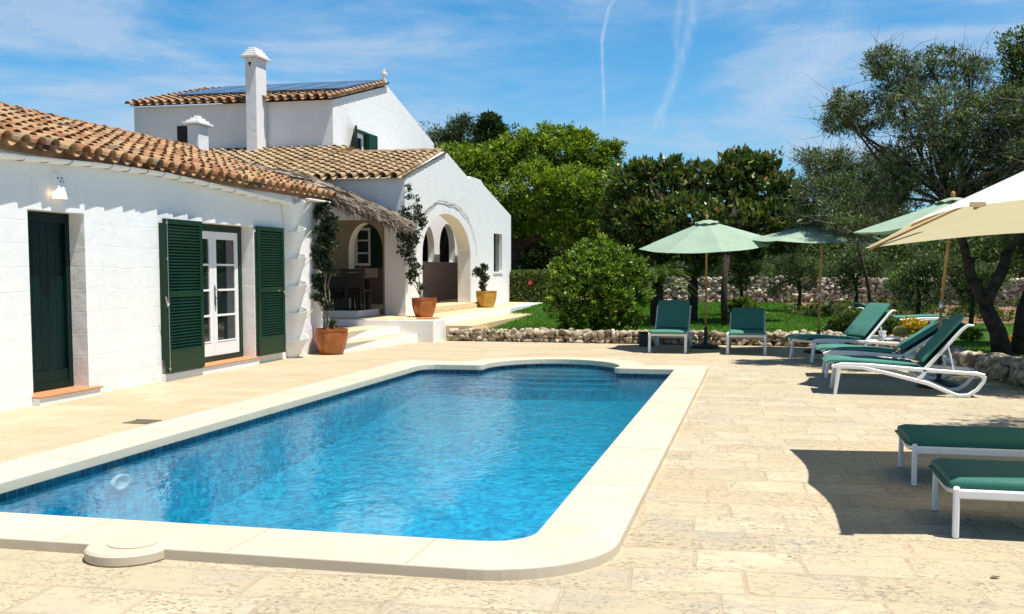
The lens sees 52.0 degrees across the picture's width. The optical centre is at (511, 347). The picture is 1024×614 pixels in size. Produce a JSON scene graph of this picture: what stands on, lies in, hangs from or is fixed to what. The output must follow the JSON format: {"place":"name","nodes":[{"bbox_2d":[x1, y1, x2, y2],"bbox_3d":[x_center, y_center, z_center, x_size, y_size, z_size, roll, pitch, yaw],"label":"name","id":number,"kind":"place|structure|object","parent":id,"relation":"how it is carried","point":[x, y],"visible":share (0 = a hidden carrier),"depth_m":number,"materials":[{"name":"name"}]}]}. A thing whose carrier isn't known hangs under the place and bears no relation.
{"place":"outdoors","nodes":[
{"label":"outdoors","id":0,"kind":"place"},
{"bbox_2d":[0,340,1023,613],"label":"patio","id":1,"kind":"structure","parent":0,"point":[792,490],"depth_m":6.50,"materials":[{"name":"stone"}]},
{"bbox_2d":[84,535,170,566],"bbox_3d":[-2.080,1.100,5.705,0.450,0.072,0.450,1,4,13],"label":"skimmer surround","id":2,"kind":"object","parent":1,"relation":"on","point":[128,550],"visible":0.98,"depth_m":5.59,"materials":[{"name":"stone"}]},
{"bbox_2d":[122,419,161,423],"bbox_3d":[-3.781,0.760,10.752,0.290,0.007,0.260,1,4,13],"label":"drain grate","id":3,"kind":"object","parent":1,"relation":"on","point":[142,421],"visible":1,"depth_m":10.74,"materials":[{"name":"metal"}]},
{"bbox_2d":[310,200,347,354],"bbox_3d":[-3.438,-1.302,19.461,0.688,2.848,0.932,-2,5,-28],"label":"potted creeper","id":4,"kind":"object","parent":1,"relation":"on","point":[330,340],"visible":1,"depth_m":19.41,"materials":[{"name":"green plant"}]},
{"bbox_2d":[0,364,669,540],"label":"pool basin","id":5,"kind":"object","parent":1,"relation":"in","point":[511,496],"visible":0.5,"depth_m":11.14,"materials":[{"name":"blue liquid"}]},
{"bbox_2d":[110,474,130,489],"bbox_3d":[-3.274,1.130,8.797,0.035,0.130,0.260,1,4,13],"label":"pool light","id":6,"kind":"object","parent":5,"relation":"attached to","point":[119,481],"visible":0.98,"depth_m":8.79,"materials":[{"name":"white paint"}]},
{"bbox_2d":[5,366,667,507],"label":"pool water","id":7,"kind":"structure","parent":5,"relation":"in","point":[546,374],"depth_m":12.66,"materials":[{"name":"blue liquid"}]},
{"bbox_2d":[0,357,707,580],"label":"pool coping","id":8,"kind":"object","parent":5,"relation":"on","point":[585,526],"visible":0.97,"depth_m":6.22,"materials":[{"name":"stone"}]},
{"bbox_2d":[26,375,675,563],"bbox_3d":[-0.868,0.724,10.524,4.965,0.005,9.965,1,4,13],"label":"coping grout","id":9,"kind":"object","parent":8,"relation":"on","point":[270,528],"visible":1,"depth_m":6.21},
{"bbox_2d":[639,331,653,346],"bbox_3d":[2.751,-0.165,21.465,0.310,0.290,0.300,1,4,13],"label":"storage box","id":10,"kind":"object","parent":1,"relation":"on","point":[643,339],"visible":0.62,"depth_m":21.34,"materials":[{"name":"black plastic"}]},
{"bbox_2d":[648,300,692,353],"bbox_3d":[3.087,-0.417,20.394,0.722,0.955,1.892,1,4,13],"label":"sun lounger","id":11,"kind":"object","parent":1,"relation":"on","point":[673,317],"visible":1,"depth_m":20.70,"materials":[{"name":"green fabric"}]},
{"bbox_2d":[640,215,774,348],"bbox_3d":[3.783,-1.247,20.371,2.478,2.608,2.454,2,5,22],"label":"parasol","id":12,"kind":"object","parent":1,"relation":"on","point":[706,236],"visible":1,"depth_m":19.75,"materials":[{"name":"green fabric"}]},
{"bbox_2d":[726,308,766,354],"bbox_3d":[4.482,-0.319,20.041,0.722,0.810,1.906,1,4,13],"label":"sun lounger","id":13,"kind":"object","parent":1,"relation":"on","point":[747,323],"visible":1,"depth_m":20.33,"materials":[{"name":"teal fabric"}]},
{"bbox_2d":[752,218,880,353],"bbox_3d":[5.770,-1.163,19.626,2.513,2.550,2.510,-1,4,-17],"label":"parasol","id":14,"kind":"object","parent":1,"relation":"on","point":[808,235],"visible":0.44,"depth_m":18.99,"materials":[{"name":"green fabric"}]},
{"bbox_2d":[786,303,899,362],"bbox_3d":[5.730,-0.269,18.178,1.892,0.982,0.722,-1,4,-16],"label":"sun lounger","id":15,"kind":"object","parent":1,"relation":"on","point":[867,323],"visible":0.87,"depth_m":18.05,"materials":[{"name":"green fabric"}]},
{"bbox_2d":[815,318,956,379],"bbox_3d":[5.409,0.000,15.312,1.892,0.865,0.722,1,4,13],"label":"sun lounger","id":16,"kind":"object","parent":1,"relation":"on","point":[908,346],"visible":0.65,"depth_m":15.10,"materials":[{"name":"green fabric"}]},
{"bbox_2d":[871,336,901,348],"bbox_3d":[6.793,-0.017,19.208,0.620,0.336,0.620,1,4,13],"label":"side table","id":17,"kind":"object","parent":1,"relation":"on","point":[887,338],"visible":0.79,"depth_m":19.07,"materials":[{"name":"metal"}]},
{"bbox_2d":[878,331,885,336],"bbox_3d":[6.763,-0.241,19.198,0.150,0.110,0.150,1,4,13],"label":"ashtray pot","id":18,"kind":"object","parent":17,"relation":"on","point":[883,333],"visible":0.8,"depth_m":19.15,"materials":[{"name":"white ceramic"}]},
{"bbox_2d":[822,313,986,396],"bbox_3d":[4.910,0.080,13.262,1.892,1.007,0.722,1,4,13],"label":"sun lounger","id":19,"kind":"object","parent":1,"relation":"on","point":[929,353],"visible":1,"depth_m":13.03,"materials":[{"name":"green plastic"}]},
{"bbox_2d":[853,191,963,388],"bbox_3d":[5.780,-0.752,13.811,2.399,2.580,2.402,2,5,26],"label":"parasol","id":20,"kind":"object","parent":1,"relation":"on","point":[892,226],"visible":0.45,"depth_m":13.73,"materials":[{"name":"green fabric"}]},
{"bbox_2d":[866,171,1023,249],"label":"square parasol","id":21,"kind":"object","parent":1,"relation":"on","point":[997,208],"visible":1,"depth_m":8.28,"materials":[{"name":"beige fabric"}]},
{"bbox_2d":[894,424,1023,485],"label":"padded lounger","id":22,"kind":"object","parent":1,"relation":"on","point":[916,439],"visible":1,"depth_m":7.54,"materials":[{"name":"green fabric"}]},
{"bbox_2d":[928,458,1023,538],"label":"padded lounger","id":23,"kind":"object","parent":1,"relation":"on","point":[959,479],"visible":1,"depth_m":6.10,"materials":[{"name":"green fabric"}]},
{"bbox_2d":[0,0,1023,266],"label":"sky","id":24,"kind":"structure","parent":0,"point":[702,78],"materials":[{"name":"blue"}]},
{"bbox_2d":[489,299,1023,356],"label":"lawn","id":25,"kind":"structure","parent":0,"point":[987,340],"depth_m":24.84,"materials":[{"name":"green plant"}]},
{"bbox_2d":[892,326,908,337],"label":"barrel cactus","id":26,"kind":"object","parent":25,"relation":"on","point":[900,331],"visible":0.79,"depth_m":20.54,"materials":[{"name":"plant"}]},
{"bbox_2d":[897,315,927,332],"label":"flower clump","id":27,"kind":"object","parent":25,"relation":"on","point":[915,321],"visible":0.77,"depth_m":22.58,"materials":[{"name":"yellow plant"}]},
{"bbox_2d":[581,297,1015,323],"bbox_3d":[15.904,-0.391,21.992,39.000,0.462,28.000,1,4,13],"label":"garden bed","id":28,"kind":"object","parent":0,"point":[966,319],"depth_m":29.38,"materials":[{"name":"green plant"}]},
{"bbox_2d":[509,268,557,302],"bbox_3d":[0.662,-1.896,35.561,1.983,1.571,1.652,1,4,13],"label":"hedge","id":29,"kind":"object","parent":28,"relation":"on","point":[521,290],"visible":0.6,"depth_m":34.91,"materials":[{"name":"green plant"}]},
{"bbox_2d":[542,231,655,330],"bbox_3d":[1.957,-1.466,23.773,2.642,2.337,2.378,1,4,13],"label":"round bush","id":30,"kind":"object","parent":28,"relation":"on","point":[617,270],"visible":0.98,"depth_m":23.29,"materials":[{"name":"green plant"}]},
{"bbox_2d":[620,240,652,298],"bbox_3d":[2.993,-1.670,26.988,1.396,2.262,1.031,1,4,13],"label":"pointed bush","id":31,"kind":"object","parent":28,"relation":"on","point":[634,249],"visible":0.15,"depth_m":26.71,"materials":[{"name":"green plant"}]},
{"bbox_2d":[633,264,700,325],"bbox_3d":[3.426,-1.210,25.288,2.159,1.574,2.146,1,4,13],"label":"cycad","id":32,"kind":"object","parent":28,"relation":"on","point":[659,275],"visible":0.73,"depth_m":25.10,"materials":[{"name":"green plant"}]},
{"bbox_2d":[664,264,727,321],"bbox_3d":[4.593,-1.315,26.690,1.512,1.579,1.446,-3,5,-32],"label":"cycad","id":33,"kind":"object","parent":28,"relation":"on","point":[692,297],"visible":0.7,"depth_m":26.53,"materials":[{"name":"green plant"}]},
{"bbox_2d":[592,142,817,325],"bbox_3d":[4.793,-2.798,26.364,5.803,4.629,2.912,1,4,13],"label":"magnolia tree","id":34,"kind":"object","parent":28,"relation":"on","point":[650,181],"visible":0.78,"depth_m":26.01,"materials":[{"name":"green plant"}]},
{"bbox_2d":[719,295,768,318],"bbox_3d":[6.033,-0.950,27.353,1.289,0.826,0.790,1,4,13],"label":"shrub","id":35,"kind":"object","parent":28,"relation":"on","point":[739,302],"visible":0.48,"depth_m":27.23,"materials":[{"name":"green plant"}]},
{"bbox_2d":[715,256,775,297],"bbox_3d":[6.214,-1.770,28.265,1.759,2.304,1.254,1,4,13],"label":"young olive","id":36,"kind":"object","parent":28,"relation":"on","point":[740,276],"visible":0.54,"depth_m":28.10,"materials":[{"name":"green plant"}]},
{"bbox_2d":[763,248,827,307],"bbox_3d":[8.128,-1.825,29.865,2.041,2.180,1.265,1,4,13],"label":"young olive","id":37,"kind":"object","parent":28,"relation":"on","point":[793,269],"visible":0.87,"depth_m":29.78,"materials":[{"name":"green plant"}]},
{"bbox_2d":[786,305,810,314],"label":"shrub","id":38,"kind":"object","parent":28,"relation":"on","point":[796,308],"visible":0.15,"depth_m":28.96,"materials":[{"name":"green plant"}]},
{"bbox_2d":[606,274,1023,306],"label":"boundary wall","id":39,"kind":"structure","parent":28,"relation":"on","point":[756,293],"depth_m":34.67,"materials":[{"name":"stone"}]},
{"bbox_2d":[776,123,917,334],"bbox_3d":[6.567,-2.033,19.309,4.055,4.152,2.881,-3,5,-33],"label":"olive tree","id":40,"kind":"object","parent":28,"relation":"on","point":[841,201],"visible":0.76,"depth_m":18.97,"materials":[{"name":"green plant"}]},
{"bbox_2d":[815,243,897,306],"bbox_3d":[9.008,-1.686,27.636,2.092,2.227,1.330,1,4,13],"label":"young olive","id":41,"kind":"object","parent":28,"relation":"on","point":[871,267],"visible":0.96,"depth_m":27.51,"materials":[{"name":"green plant"}]},
{"bbox_2d":[821,305,903,335],"bbox_3d":[7.373,-0.525,22.144,1.715,0.716,0.800,1,4,13],"label":"leafy shrub","id":42,"kind":"object","parent":28,"relation":"on","point":[849,315],"visible":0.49,"depth_m":22.04,"materials":[{"name":"green plant"}]},
{"bbox_2d":[848,302,946,328],"bbox_3d":[8.477,-0.629,23.137,1.953,0.715,0.722,0,4,3],"label":"sun lounger","id":43,"kind":"object","parent":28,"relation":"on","point":[929,318],"visible":0.32,"depth_m":22.83,"materials":[{"name":"green fabric"}]},
{"bbox_2d":[779,290,1019,320],"bbox_3d":[12.422,-1.023,28.759,9.915,1.150,5.369,1,4,13],"label":"border planting","id":44,"kind":"object","parent":28,"relation":"on","point":[829,307],"visible":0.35,"depth_m":28.53,"materials":[{"name":"green plant"}]},
{"bbox_2d":[887,271,912,308],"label":"lime shrub","id":45,"kind":"object","parent":28,"relation":"on","point":[900,298],"visible":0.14,"depth_m":29.22,"materials":[{"name":"green plant"}]},
{"bbox_2d":[789,26,1023,355],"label":"olive tree","id":46,"kind":"object","parent":28,"relation":"on","point":[990,147],"visible":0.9,"depth_m":16.34,"materials":[{"name":"green plant"}]},
{"bbox_2d":[875,243,958,328],"bbox_3d":[9.046,-1.303,23.541,1.741,2.063,1.239,1,4,13],"label":"young olive","id":47,"kind":"object","parent":28,"relation":"on","point":[929,267],"visible":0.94,"depth_m":23.40,"materials":[{"name":"green plant"}]},
{"bbox_2d":[938,253,1018,327],"bbox_3d":[10.285,-1.182,23.215,1.812,1.869,1.187,1,4,13],"label":"young olive","id":48,"kind":"object","parent":28,"relation":"on","point":[985,274],"visible":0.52,"depth_m":23.18,"materials":[{"name":"green plant"}]},
{"bbox_2d":[986,18,1023,112],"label":"holm oak","id":49,"kind":"object","parent":28,"relation":"on","point":[1016,69],"visible":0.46,"depth_m":19.02,"materials":[{"name":"green plant"}]},
{"bbox_2d":[990,233,1023,355],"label":"olive tree","id":50,"kind":"object","parent":28,"relation":"on","point":[1017,342],"visible":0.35,"depth_m":17.38,"materials":[{"name":"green plant"}]},
{"bbox_2d":[957,327,985,340],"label":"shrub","id":51,"kind":"object","parent":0,"point":[976,333],"visible":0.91,"depth_m":20.48,"materials":[{"name":"green plant"}]},
{"label":"ground","id":52,"kind":"structure","parent":0,"visible":0},
{"bbox_2d":[0,102,336,411],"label":"pool wing","id":53,"kind":"structure","parent":52,"relation":"on","point":[135,259],"depth_m":14.16,"materials":[{"name":"white paint"}]},
{"bbox_2d":[27,211,73,392],"bbox_3d":[-5.604,-0.541,12.509,0.080,2.126,1.024,1,4,13],"label":"door","id":54,"kind":"structure","parent":53,"relation":"in","point":[48,233],"depth_m":12.67,"materials":[{"name":"green paint"}]},
{"bbox_2d":[50,173,67,199],"bbox_3d":[-5.298,-1.888,12.344,0.125,0.300,0.250,1,4,13],"label":"wall light","id":55,"kind":"object","parent":53,"relation":"attached to","point":[58,190],"visible":1,"depth_m":12.28,"materials":[{"name":"white paint"}]},
{"bbox_2d":[182,116,212,149],"bbox_3d":[-6.577,-3.757,22.071,0.400,2.165,0.580,1,4,13],"label":"chimney","id":56,"kind":"object","parent":53,"relation":"on","point":[197,129],"visible":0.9,"depth_m":21.84,"materials":[{"name":"white paint"}]},
{"bbox_2d":[202,224,242,362],"bbox_3d":[-4.662,-0.845,16.421,0.131,2.130,1.834,1,4,13],"label":"french door","id":57,"kind":"structure","parent":53,"relation":"in","point":[222,253],"depth_m":16.72,"materials":[{"name":"white paint"}]},
{"bbox_2d":[125,47,433,178],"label":"house","id":58,"kind":"structure","parent":52,"relation":"on","point":[255,112],"depth_m":30.40,"materials":[{"name":"paint"}]},
{"bbox_2d":[177,126,187,142],"bbox_3d":[-9.592,-6.192,30.600,0.335,0.490,0.025,1,4,13],"label":"window","id":59,"kind":"structure","parent":58,"relation":"in","point":[182,135],"depth_m":30.59,"materials":[{"name":"black glass"}]},
{"bbox_2d":[354,125,377,149],"bbox_3d":[-4.541,-5.933,31.744,0.387,1.190,2.436,1,4,7],"label":"window","id":60,"kind":"structure","parent":58,"relation":"in","point":[363,140],"depth_m":32.09,"materials":[{"name":"green paint"}]},
{"bbox_2d":[318,302,539,352],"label":"terrace steps","id":61,"kind":"structure","parent":52,"relation":"on","point":[371,328],"depth_m":22.93,"materials":[{"name":"beige stone"}]},
{"bbox_2d":[327,268,352,309],"bbox_3d":[-3.904,-1.317,23.824,0.440,0.950,0.488,1,4,13],"label":"dining chair","id":62,"kind":"object","parent":61,"relation":"on","point":[338,281],"visible":0.68,"depth_m":23.61,"materials":[{"name":"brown wood"}]},
{"bbox_2d":[324,277,370,309],"bbox_3d":[-4.155,-1.264,24.534,1.650,0.740,0.550,1,4,13],"label":"dining table","id":63,"kind":"object","parent":61,"relation":"on","point":[366,285],"visible":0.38,"depth_m":24.58,"materials":[{"name":"brown wood"}]},
{"bbox_2d":[340,268,364,308],"bbox_3d":[-3.756,-1.389,24.801,0.440,0.950,0.488,1,4,15],"label":"dining chair","id":64,"kind":"object","parent":61,"relation":"on","point":[356,294],"visible":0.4,"depth_m":24.63,"materials":[{"name":"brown wood"}]},
{"bbox_2d":[345,268,370,309],"bbox_3d":[-3.486,-1.313,23.767,0.440,0.950,0.488,1,4,13],"label":"dining chair","id":65,"kind":"object","parent":61,"relation":"on","point":[354,280],"visible":1,"depth_m":23.55,"materials":[{"name":"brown wood"}]},
{"bbox_2d":[209,144,510,314],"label":"arcade wing","id":66,"kind":"structure","parent":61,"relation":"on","point":[449,256],"depth_m":28.10,"materials":[{"name":"white paint"}]},
{"bbox_2d":[230,158,424,238],"bbox_3d":[-4.068,-3.117,22.421,3.016,1.613,5.374,1,4,13],"label":"thatched awning","id":67,"kind":"object","parent":66,"relation":"attached to","point":[346,200],"visible":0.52,"depth_m":21.93,"materials":[{"name":"brown plant"}]},
{"bbox_2d":[354,226,382,276],"bbox_3d":[-3.992,-2.622,28.889,1.017,1.407,0.118,1,4,13],"label":"window","id":68,"kind":"structure","parent":66,"relation":"in","point":[368,249],"depth_m":28.86,"materials":[{"name":"white paint"}]},
{"bbox_2d":[494,234,498,271],"bbox_3d":[-0.566,-3.003,33.436,0.030,1.198,1.118,1,4,13],"label":"window","id":69,"kind":"structure","parent":66,"relation":"in","point":[496,236],"depth_m":33.67,"materials":[{"name":"grey glass"}]},
{"bbox_2d":[416,317,438,318],"bbox_3d":[-1.845,-0.634,22.969,0.420,0.024,0.370,1,4,13],"label":"terracotta tile","id":70,"kind":"object","parent":61,"relation":"on","point":[427,318],"visible":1,"depth_m":22.99,"materials":[{"name":"orange tile"}]},
{"bbox_2d":[395,183,476,316],"bbox_3d":[-1.911,-2.472,27.171,1.071,3.074,7.468,0,4,5],"label":"potted creeper","id":71,"kind":"object","parent":61,"relation":"on","point":[423,307],"visible":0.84,"depth_m":24.15,"materials":[{"name":"green plant"}]},
{"bbox_2d":[471,262,496,307],"bbox_3d":[-0.778,-1.770,29.858,0.708,1.281,0.609,1,4,13],"label":"potted shrub","id":72,"kind":"object","parent":61,"relation":"on","point":[485,298],"visible":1,"depth_m":29.69,"materials":[{"name":"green plant"}]},
{"bbox_2d":[426,110,477,150],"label":"distant tree","id":73,"kind":"object","parent":52,"relation":"on","point":[460,132],"visible":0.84,"depth_m":59.32,"materials":[{"name":"green plant"}]},
{"bbox_2d":[469,109,508,148],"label":"distant tree","id":74,"kind":"object","parent":52,"relation":"on","point":[490,125],"visible":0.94,"depth_m":58.75,"materials":[{"name":"green plant"}]},
{"bbox_2d":[437,119,629,269],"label":"ash tree","id":75,"kind":"object","parent":52,"relation":"on","point":[579,163],"visible":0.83,"depth_m":41.12,"materials":[{"name":"green plant"}]},
{"bbox_2d":[446,327,913,351],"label":"stone wall","id":76,"kind":"structure","parent":52,"relation":"on","point":[613,336],"depth_m":22.24,"materials":[{"name":"beige stone"}]},
{"bbox_2d":[420,114,1023,294],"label":"woodland","id":77,"kind":"object","parent":52,"relation":"on","point":[540,255],"visible":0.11,"depth_m":37.60,"materials":[{"name":"green plant"}]},
{"bbox_2d":[914,344,1023,386],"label":"stone wall","id":78,"kind":"structure","parent":52,"relation":"on","point":[1003,367],"depth_m":15.06,"materials":[{"name":"grey stone"}]}
]}

